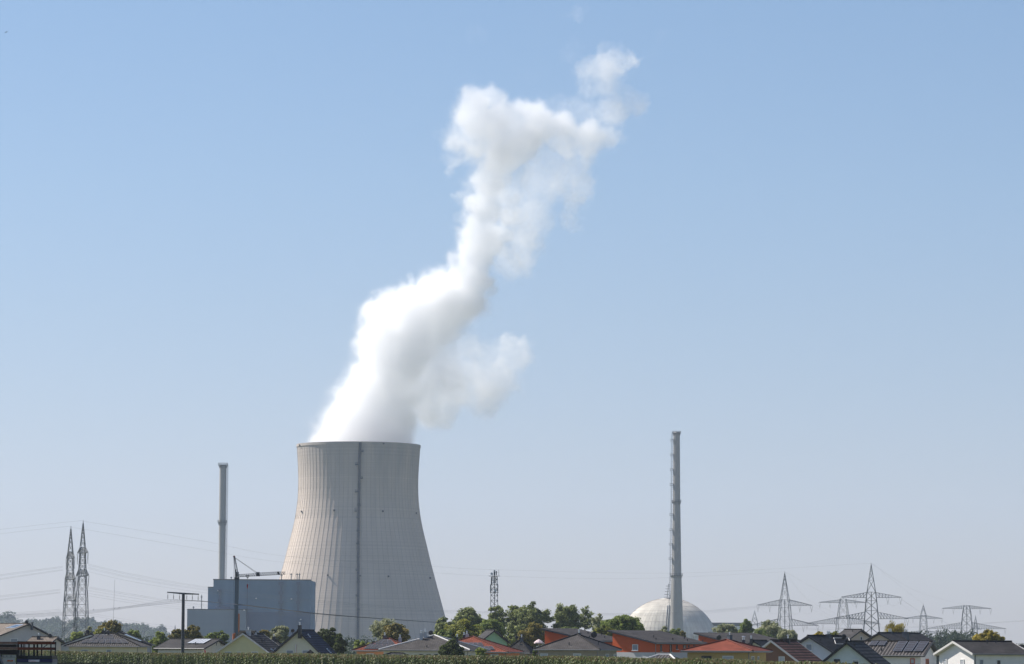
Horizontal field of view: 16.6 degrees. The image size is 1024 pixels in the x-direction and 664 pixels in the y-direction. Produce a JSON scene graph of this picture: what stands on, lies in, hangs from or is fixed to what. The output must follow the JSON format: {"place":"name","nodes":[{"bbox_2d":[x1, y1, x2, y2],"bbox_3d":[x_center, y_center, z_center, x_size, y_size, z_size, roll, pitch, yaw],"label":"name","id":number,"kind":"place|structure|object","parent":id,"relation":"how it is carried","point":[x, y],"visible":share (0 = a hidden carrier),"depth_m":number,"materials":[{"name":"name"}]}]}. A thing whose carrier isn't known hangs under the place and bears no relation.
{"place":"outdoors","nodes":[
{"label":"outdoors","id":0,"kind":"place"},
{"bbox_2d":[2,658,14,661],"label":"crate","id":1,"kind":"object","parent":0,"point":[8,659],"visible":1,"depth_m":198.23,"materials":[{"name":"plastic"}]},
{"bbox_2d":[2,655,15,657],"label":"crate","id":2,"kind":"object","parent":1,"relation":"on","point":[8,656],"visible":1,"depth_m":198.24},
{"bbox_2d":[0,620,52,650],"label":"house","id":3,"kind":"structure","parent":0,"point":[16,632],"depth_m":659.66,"materials":[{"name":"beige tile"}]},
{"bbox_2d":[27,633,64,650],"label":"house","id":4,"kind":"structure","parent":0,"point":[56,639],"depth_m":645.90,"materials":[{"name":"paint"}]},
{"bbox_2d":[61,630,94,651],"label":"house","id":5,"kind":"structure","parent":0,"point":[87,634],"depth_m":665.22,"materials":[{"name":"beige tile"}]},
{"bbox_2d":[63,628,152,663],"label":"house","id":6,"kind":"structure","parent":0,"point":[105,641],"depth_m":645.01,"materials":[{"name":"tile"}]},
{"bbox_2d":[117,631,154,652],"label":"house","id":7,"kind":"structure","parent":0,"point":[133,637],"depth_m":677.43,"materials":[{"name":"grey tile"}]},
{"bbox_2d":[187,573,315,642],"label":"reactor building","id":8,"kind":"structure","parent":0,"point":[210,620],"depth_m":2442.49,"materials":[{"name":"metal"}]},
{"bbox_2d":[199,600,436,622],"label":"power cable","id":9,"kind":"object","parent":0,"point":[322,614],"visible":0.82,"depth_m":672.55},
{"bbox_2d":[0,650,875,663],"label":"corn field","id":10,"kind":"structure","parent":0,"point":[78,657],"depth_m":515.29,"materials":[{"name":"plant"}]},
{"bbox_2d":[0,0,1023,646],"label":"sky","id":11,"kind":"structure","parent":0,"point":[530,246],"materials":[{"name":"blue"}]},
{"bbox_2d":[647,654,680,658],"bbox_3d":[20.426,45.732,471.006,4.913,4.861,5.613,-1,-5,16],"label":"car","id":12,"kind":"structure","parent":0,"point":[671,656],"depth_m":470.59,"materials":[{"name":"metal"}]},
{"bbox_2d":[798,631,850,659],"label":"house","id":13,"kind":"structure","parent":0,"point":[822,647],"depth_m":470.66,"materials":[{"name":"grey tile"}]},
{"bbox_2d":[806,644,811,650],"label":"window","id":14,"kind":"structure","parent":13,"relation":"in","point":[809,646],"depth_m":470.49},
{"bbox_2d":[837,629,870,639],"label":"house","id":15,"kind":"structure","parent":0,"point":[856,634],"depth_m":638.23,"materials":[{"name":"grey tile"}]},
{"bbox_2d":[866,630,935,642],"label":"house","id":16,"kind":"structure","parent":0,"point":[891,635],"depth_m":568.48,"materials":[{"name":"grey stone"}]},
{"bbox_3d":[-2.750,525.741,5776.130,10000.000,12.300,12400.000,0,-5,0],"label":"ground","id":17,"kind":"structure","parent":0,"visible":0},
{"bbox_2d":[0,642,22,663],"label":"slatted cart","id":18,"kind":"object","parent":17,"relation":"on","point":[8,647],"visible":0.86,"depth_m":199.90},
{"bbox_2d":[17,641,57,663],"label":"farm trailer","id":19,"kind":"object","parent":17,"relation":"on","point":[33,659],"visible":1,"depth_m":199.16,"materials":[{"name":"metal"}]},
{"bbox_2d":[61,529,76,641],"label":"power pylon","id":20,"kind":"object","parent":17,"relation":"on","point":[68,574],"visible":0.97,"depth_m":1495.68,"materials":[{"name":"metal"}]},
{"bbox_2d":[70,631,84,639],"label":"tree","id":21,"kind":"object","parent":17,"relation":"on","point":[74,635],"visible":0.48,"depth_m":696.56,"materials":[{"name":"green plant"}]},
{"bbox_2d":[74,520,88,632],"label":"power pylon","id":22,"kind":"object","parent":17,"relation":"on","point":[80,552],"visible":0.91,"depth_m":1496.05,"materials":[{"name":"metal"}]},
{"bbox_2d":[93,627,105,634],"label":"tree","id":23,"kind":"object","parent":17,"relation":"on","point":[98,631],"visible":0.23,"depth_m":696.99,"materials":[{"name":"green plant"}]},
{"bbox_2d":[97,619,122,632],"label":"tree","id":24,"kind":"object","parent":17,"relation":"on","point":[112,626],"visible":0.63,"depth_m":711.58,"materials":[{"name":"green plant"}]},
{"bbox_2d":[126,629,141,638],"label":"tree","id":25,"kind":"object","parent":17,"relation":"on","point":[135,633],"visible":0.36,"depth_m":706.53,"materials":[{"name":"green plant"}]},
{"bbox_2d":[148,631,168,652],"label":"tree","id":26,"kind":"object","parent":17,"relation":"on","point":[160,638],"visible":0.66,"depth_m":686.68,"materials":[{"name":"green plant"}]},
{"bbox_2d":[167,628,185,638],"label":"tree","id":27,"kind":"object","parent":17,"relation":"on","point":[176,633],"visible":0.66,"depth_m":701.65,"materials":[{"name":"green plant"}]},
{"bbox_2d":[167,592,198,652],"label":"utility pole","id":28,"kind":"object","parent":17,"relation":"on","point":[183,622],"visible":1,"depth_m":587.91,"materials":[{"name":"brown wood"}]},
{"bbox_2d":[153,638,226,652],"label":"house","id":29,"kind":"structure","parent":17,"relation":"on","point":[193,645],"depth_m":599.19,"materials":[{"name":"grey tile"}]},
{"bbox_2d":[185,625,203,637],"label":"tree","id":30,"kind":"object","parent":17,"relation":"on","point":[191,631],"visible":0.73,"depth_m":711.34,"materials":[{"name":"green plant"}]},
{"bbox_2d":[204,632,219,637],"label":"tree","id":31,"kind":"object","parent":17,"relation":"on","point":[213,635],"visible":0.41,"depth_m":696.69,"materials":[{"name":"green plant"}]},
{"bbox_2d":[218,463,227,578],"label":"exhaust chimney","id":32,"kind":"object","parent":17,"relation":"on","point":[223,521],"visible":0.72,"depth_m":2555.96,"materials":[{"name":"concrete"}]},
{"bbox_2d":[217,630,229,642],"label":"tree","id":33,"kind":"object","parent":17,"relation":"on","point":[224,636],"visible":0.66,"depth_m":706.66,"materials":[{"name":"green plant"}]},
{"bbox_2d":[214,627,278,652],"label":"house","id":34,"kind":"structure","parent":17,"relation":"on","point":[246,641],"depth_m":586.52,"materials":[{"name":"paint"}]},
{"bbox_2d":[232,556,284,639],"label":"tower crane","id":35,"kind":"object","parent":17,"relation":"on","point":[236,617],"visible":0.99,"depth_m":638.02,"materials":[{"name":"metal"}]},
{"bbox_2d":[259,630,270,637],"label":"tree","id":36,"kind":"object","parent":17,"relation":"on","point":[266,633],"visible":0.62,"depth_m":696.90,"materials":[{"name":"green plant"}]},
{"bbox_2d":[271,635,281,645],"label":"house","id":37,"kind":"structure","parent":17,"relation":"on","point":[274,639],"depth_m":638.82,"materials":[{"name":"beige tile"}]},
{"bbox_2d":[270,625,289,642],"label":"tree","id":38,"kind":"object","parent":17,"relation":"on","point":[281,633],"visible":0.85,"depth_m":726.45,"materials":[{"name":"green plant"}]},
{"bbox_2d":[272,622,336,653],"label":"house","id":39,"kind":"structure","parent":17,"relation":"on","point":[301,640],"depth_m":575.47,"materials":[{"name":"paint"}]},
{"bbox_2d":[317,627,342,652],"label":"tree","id":40,"kind":"object","parent":17,"relation":"on","point":[328,636],"visible":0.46,"depth_m":596.76,"materials":[{"name":"green plant"}]},
{"bbox_2d":[333,636,347,654],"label":"tree","id":41,"kind":"object","parent":17,"relation":"on","point":[340,644],"visible":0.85,"depth_m":593.13,"materials":[{"name":"green plant"}]},
{"bbox_2d":[353,640,365,648],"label":"tree","id":42,"kind":"object","parent":17,"relation":"on","point":[357,643],"visible":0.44,"depth_m":636.88,"materials":[{"name":"green plant"}]},
{"bbox_2d":[279,441,444,651],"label":"cooling tower","id":43,"kind":"structure","parent":17,"relation":"on","point":[358,503],"depth_m":2653.87,"materials":[{"name":"concrete"}]},
{"bbox_2d":[351,633,402,654],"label":"house","id":44,"kind":"structure","parent":17,"relation":"on","point":[373,647],"depth_m":562.50,"materials":[{"name":"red tile"}]},
{"bbox_2d":[369,617,395,639],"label":"tree","id":45,"kind":"object","parent":17,"relation":"on","point":[376,628],"visible":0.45,"depth_m":676.76,"materials":[{"name":"green plant"}]},
{"bbox_2d":[381,623,410,641],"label":"tree","id":46,"kind":"object","parent":17,"relation":"on","point":[395,630],"visible":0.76,"depth_m":656.28,"materials":[{"name":"green plant"}]},
{"bbox_2d":[386,652,407,655],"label":"garden shed","id":47,"kind":"structure","parent":17,"relation":"on","point":[395,653],"depth_m":539.74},
{"bbox_2d":[378,630,490,654],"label":"house","id":48,"kind":"structure","parent":17,"relation":"on","point":[424,644],"depth_m":552.06,"materials":[{"name":"tile"}]},
{"bbox_2d":[432,616,454,634],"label":"tree","id":49,"kind":"object","parent":17,"relation":"on","point":[441,624],"visible":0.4,"depth_m":796.63,"materials":[{"name":"green plant"}]},
{"bbox_2d":[433,629,459,639],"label":"tree","id":50,"kind":"object","parent":17,"relation":"on","point":[444,633],"visible":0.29,"depth_m":686.99,"materials":[{"name":"green plant"}]},
{"bbox_2d":[438,638,464,655],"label":"tree","id":51,"kind":"object","parent":17,"relation":"on","point":[450,647],"visible":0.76,"depth_m":520.85,"materials":[{"name":"green plant"}]},
{"bbox_2d":[443,618,484,638],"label":"tree","id":52,"kind":"object","parent":17,"relation":"on","point":[460,627],"visible":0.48,"depth_m":695.83,"materials":[{"name":"green plant"}]},
{"bbox_2d":[452,606,482,625],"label":"tree","id":53,"kind":"object","parent":17,"relation":"on","point":[469,614],"visible":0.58,"depth_m":835.57,"materials":[{"name":"green plant"}]},
{"bbox_2d":[475,647,487,655],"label":"tree","id":54,"kind":"object","parent":17,"relation":"on","point":[479,651],"visible":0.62,"depth_m":517.41,"materials":[{"name":"green plant"}]},
{"bbox_2d":[458,632,524,655],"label":"house","id":55,"kind":"structure","parent":17,"relation":"on","point":[495,648],"depth_m":568.21,"materials":[{"name":"red tile"}]},
{"bbox_2d":[476,619,506,635],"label":"tree","id":56,"kind":"object","parent":17,"relation":"on","point":[485,624],"visible":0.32,"depth_m":715.89,"materials":[{"name":"green plant"}]},
{"bbox_2d":[478,629,510,645],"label":"house","id":57,"kind":"structure","parent":17,"relation":"on","point":[493,635],"depth_m":638.29,"materials":[{"name":"paint"}]},
{"bbox_2d":[490,570,498,612],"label":"telecom mast","id":58,"kind":"object","parent":17,"relation":"on","point":[494,579],"visible":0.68,"depth_m":1494.97,"materials":[{"name":"metal"}]},
{"bbox_2d":[487,605,507,630],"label":"tree","id":59,"kind":"object","parent":17,"relation":"on","point":[498,612],"visible":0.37,"depth_m":846.73,"materials":[{"name":"green plant"}]},
{"bbox_2d":[503,634,517,645],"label":"tree","id":60,"kind":"object","parent":17,"relation":"on","point":[510,638],"visible":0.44,"depth_m":686.48,"materials":[{"name":"green plant"}]},
{"bbox_2d":[501,605,525,635],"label":"tree","id":61,"kind":"object","parent":17,"relation":"on","point":[511,618],"visible":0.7,"depth_m":855.71,"materials":[{"name":"green plant"}]},
{"bbox_2d":[509,635,538,655],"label":"house","id":62,"kind":"structure","parent":17,"relation":"on","point":[524,646],"depth_m":597.78,"materials":[{"name":"grey tile"}]},
{"bbox_2d":[517,621,544,647],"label":"tree","id":63,"kind":"object","parent":17,"relation":"on","point":[532,633],"visible":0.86,"depth_m":676.33,"materials":[{"name":"green plant"}]},
{"bbox_2d":[514,601,554,647],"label":"tree","id":64,"kind":"object","parent":17,"relation":"on","point":[532,614],"visible":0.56,"depth_m":846.08,"materials":[{"name":"green plant"}]},
{"bbox_2d":[534,639,543,643],"bbox_3d":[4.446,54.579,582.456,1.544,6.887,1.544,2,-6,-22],"label":"parasol","id":65,"kind":"object","parent":17,"relation":"on","point":[538,641],"visible":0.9,"depth_m":582.19,"materials":[{"name":"fabric"}]},
{"bbox_2d":[61,634,1023,654],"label":"hedgerow wood","id":66,"kind":"object","parent":17,"relation":"on","point":[351,645],"visible":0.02,"depth_m":1222.44,"materials":[{"name":"plant"}]},
{"bbox_2d":[551,603,583,628],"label":"tree","id":67,"kind":"object","parent":17,"relation":"on","point":[567,616],"visible":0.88,"depth_m":845.63,"materials":[{"name":"green plant"}]},
{"bbox_2d":[540,628,612,644],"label":"house","id":68,"kind":"structure","parent":17,"relation":"on","point":[553,634],"depth_m":607.23,"materials":[{"name":"grey stone"}]},
{"bbox_2d":[533,631,621,656],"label":"house","id":69,"kind":"structure","parent":17,"relation":"on","point":[578,644],"depth_m":508.00,"materials":[{"name":"tile"}]},
{"bbox_2d":[579,605,593,629],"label":"tree","id":70,"kind":"object","parent":17,"relation":"on","point":[584,619],"visible":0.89,"depth_m":851.77,"materials":[{"name":"green plant"}]},
{"bbox_2d":[588,613,604,631],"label":"tree","id":71,"kind":"object","parent":17,"relation":"on","point":[595,621],"visible":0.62,"depth_m":836.61,"materials":[{"name":"green plant"}]},
{"bbox_2d":[593,625,615,635],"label":"tree","id":72,"kind":"object","parent":17,"relation":"on","point":[603,629],"visible":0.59,"depth_m":686.55,"materials":[{"name":"green plant"}]},
{"bbox_2d":[600,614,644,636],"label":"tree","id":73,"kind":"object","parent":17,"relation":"on","point":[624,622],"visible":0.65,"depth_m":695.16,"materials":[{"name":"green plant"}]},
{"bbox_2d":[607,630,706,657],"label":"house","id":74,"kind":"structure","parent":17,"relation":"on","point":[639,643],"depth_m":564.42,"materials":[{"name":"grey stone"}]},
{"bbox_2d":[632,644,637,650],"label":"window","id":75,"kind":"structure","parent":74,"relation":"in","point":[634,646],"depth_m":562.96,"materials":[{"name":"glass"}]},
{"bbox_2d":[657,626,668,632],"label":"tree","id":76,"kind":"object","parent":17,"relation":"on","point":[664,628],"visible":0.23,"depth_m":896.40,"materials":[{"name":"green plant"}]},
{"bbox_2d":[631,584,713,638],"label":"reactor dome","id":77,"kind":"structure","parent":17,"relation":"on","point":[653,615],"depth_m":2884.33,"materials":[{"name":"concrete"}]},
{"bbox_2d":[667,431,682,631],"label":"exhaust chimney","id":78,"kind":"object","parent":17,"relation":"on","point":[676,616],"visible":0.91,"depth_m":2793.09,"materials":[{"name":"concrete"}]},
{"bbox_2d":[669,628,680,635],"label":"tree","id":79,"kind":"object","parent":17,"relation":"on","point":[674,631],"visible":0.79,"depth_m":895.73,"materials":[{"name":"green plant"}]},
{"bbox_2d":[711,623,738,632],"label":"tree","id":80,"kind":"object","parent":17,"relation":"on","point":[725,628],"visible":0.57,"depth_m":995.12,"materials":[{"name":"green plant"}]},
{"bbox_2d":[680,636,772,660],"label":"house","id":81,"kind":"structure","parent":17,"relation":"on","point":[723,649],"depth_m":425.65,"materials":[{"name":"red tile"}]},
{"bbox_2d":[722,656,733,659],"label":"window","id":82,"kind":"structure","parent":81,"relation":"in","point":[723,657],"depth_m":424.53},
{"bbox_2d":[712,623,740,632],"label":"machine hall","id":83,"kind":"structure","parent":17,"relation":"on","point":[737,625],"depth_m":3048.59,"materials":[{"name":"metal"}]},
{"bbox_2d":[693,632,776,643],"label":"house","id":84,"kind":"structure","parent":17,"relation":"on","point":[708,637],"depth_m":615.74,"materials":[{"name":"tile"}]},
{"bbox_2d":[738,619,754,632],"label":"tree","id":85,"kind":"object","parent":17,"relation":"on","point":[746,625],"visible":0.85,"depth_m":945.61,"materials":[{"name":"green plant"}]},
{"bbox_2d":[748,637,768,646],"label":"house","id":86,"kind":"structure","parent":17,"relation":"on","point":[760,643],"depth_m":538.20,"materials":[{"name":"tile"}]},
{"bbox_2d":[754,628,772,636],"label":"tree","id":87,"kind":"object","parent":17,"relation":"on","point":[762,631],"visible":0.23,"depth_m":935.74,"materials":[{"name":"green plant"}]},
{"bbox_2d":[753,619,782,637],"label":"tree","id":88,"kind":"object","parent":17,"relation":"on","point":[770,627],"visible":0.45,"depth_m":954.44,"materials":[{"name":"green plant"}]},
{"bbox_2d":[752,573,818,630],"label":"power pylon","id":89,"kind":"object","parent":17,"relation":"on","point":[784,603],"visible":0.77,"depth_m":2441.97,"materials":[{"name":"metal"}]},
{"bbox_2d":[73,527,770,578],"bbox_3d":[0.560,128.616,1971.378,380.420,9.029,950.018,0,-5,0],"label":"power cable","id":90,"kind":"object","parent":89,"relation":"hanging from","point":[429,572],"visible":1,"depth_m":2155.98,"materials":[{"name":"metal"}]},
{"bbox_2d":[89,567,763,613],"bbox_3d":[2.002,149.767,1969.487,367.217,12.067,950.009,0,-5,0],"label":"power cable","id":91,"kind":"object","parent":89,"relation":"hanging from","point":[362,605],"visible":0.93,"depth_m":2051.87,"materials":[{"name":"metal"}]},
{"bbox_2d":[89,565,767,613],"bbox_3d":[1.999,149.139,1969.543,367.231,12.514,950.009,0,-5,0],"label":"power cable","id":92,"kind":"object","parent":89,"relation":"hanging from","point":[373,605],"visible":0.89,"depth_m":2046.12,"materials":[{"name":"metal"}]},
{"bbox_2d":[88,568,769,614],"bbox_3d":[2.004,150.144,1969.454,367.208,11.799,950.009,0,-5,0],"label":"power cable","id":93,"kind":"object","parent":89,"relation":"hanging from","point":[367,606],"visible":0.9,"depth_m":2037.32,"materials":[{"name":"metal"}]},
{"bbox_2d":[94,565,776,612],"bbox_3d":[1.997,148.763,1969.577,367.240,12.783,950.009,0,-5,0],"label":"power cable","id":94,"kind":"object","parent":89,"relation":"hanging from","point":[379,605],"visible":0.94,"depth_m":2080.07,"materials":[{"name":"metal"}]},
{"bbox_2d":[112,577,771,615],"bbox_3d":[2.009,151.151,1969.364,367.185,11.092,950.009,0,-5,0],"label":"power cable","id":95,"kind":"object","parent":89,"relation":"hanging from","point":[417,611],"visible":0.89,"depth_m":2098.55,"materials":[{"name":"metal"}]},
{"bbox_2d":[776,629,799,640],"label":"tree","id":96,"kind":"object","parent":17,"relation":"on","point":[785,633],"visible":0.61,"depth_m":925.43,"materials":[{"name":"green plant"}]},
{"bbox_2d":[762,636,821,662],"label":"house","id":97,"kind":"structure","parent":17,"relation":"on","point":[787,649],"depth_m":450.92,"materials":[{"name":"brown tile"}]},
{"bbox_2d":[806,599,879,631],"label":"power pylon","id":98,"kind":"object","parent":17,"relation":"on","point":[846,608],"visible":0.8,"depth_m":2889.53,"materials":[{"name":"metal"}]},
{"bbox_2d":[821,640,890,663],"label":"house","id":99,"kind":"structure","parent":17,"relation":"on","point":[854,652],"depth_m":400.95,"materials":[{"name":"paint"}]},
{"bbox_2d":[834,565,908,635],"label":"power pylon","id":100,"kind":"object","parent":17,"relation":"on","point":[871,610],"visible":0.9,"depth_m":2292.07,"materials":[{"name":"metal"}]},
{"bbox_2d":[85,521,866,572],"bbox_3d":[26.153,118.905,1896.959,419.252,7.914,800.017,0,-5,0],"label":"power cable","id":101,"kind":"object","parent":100,"relation":"hanging from","point":[464,568],"visible":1,"depth_m":2163.01,"materials":[{"name":"metal"}]},
{"bbox_2d":[885,620,905,631],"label":"tree","id":102,"kind":"object","parent":17,"relation":"on","point":[896,628],"visible":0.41,"depth_m":716.50,"materials":[{"name":"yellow plant"}]},
{"bbox_2d":[855,640,938,663],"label":"house","id":103,"kind":"structure","parent":17,"relation":"on","point":[906,651],"depth_m":437.81,"materials":[{"name":"tile"}]},
{"bbox_2d":[905,605,942,634],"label":"power pylon","id":104,"kind":"object","parent":17,"relation":"on","point":[920,623],"visible":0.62,"depth_m":3287.64,"materials":[{"name":"metal"}]},
{"bbox_2d":[911,627,977,663],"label":"distant forest","id":105,"kind":"object","parent":17,"relation":"on","point":[941,641],"visible":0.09,"depth_m":1509.89,"materials":[{"name":"plant"}]},
{"bbox_2d":[928,605,1005,634],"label":"power pylon","id":106,"kind":"object","parent":17,"relation":"on","point":[962,620],"visible":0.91,"depth_m":2889.92,"materials":[{"name":"metal"}]},
{"bbox_2d":[970,615,981,632],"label":"power pylon","id":107,"kind":"object","parent":17,"relation":"on","point":[975,626],"visible":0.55,"depth_m":4184.41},
{"bbox_2d":[933,640,1023,663],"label":"house","id":108,"kind":"structure","parent":17,"relation":"on","point":[981,652],"depth_m":428.35,"materials":[{"name":"paint"}]},
{"bbox_2d":[971,629,1005,639],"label":"tree","id":109,"kind":"object","parent":17,"relation":"on","point":[987,634],"visible":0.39,"depth_m":636.52,"materials":[{"name":"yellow plant"}]},
{"bbox_3d":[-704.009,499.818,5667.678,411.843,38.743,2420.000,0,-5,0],"label":"hill","id":110,"kind":"structure","parent":0,"visible":0},
{"bbox_2d":[0,611,170,641],"bbox_3d":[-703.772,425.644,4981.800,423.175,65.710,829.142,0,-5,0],"label":"distant forest","id":111,"kind":"object","parent":110,"relation":"on","point":[53,626],"visible":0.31,"depth_m":5182.55,"materials":[{"name":"plant"}]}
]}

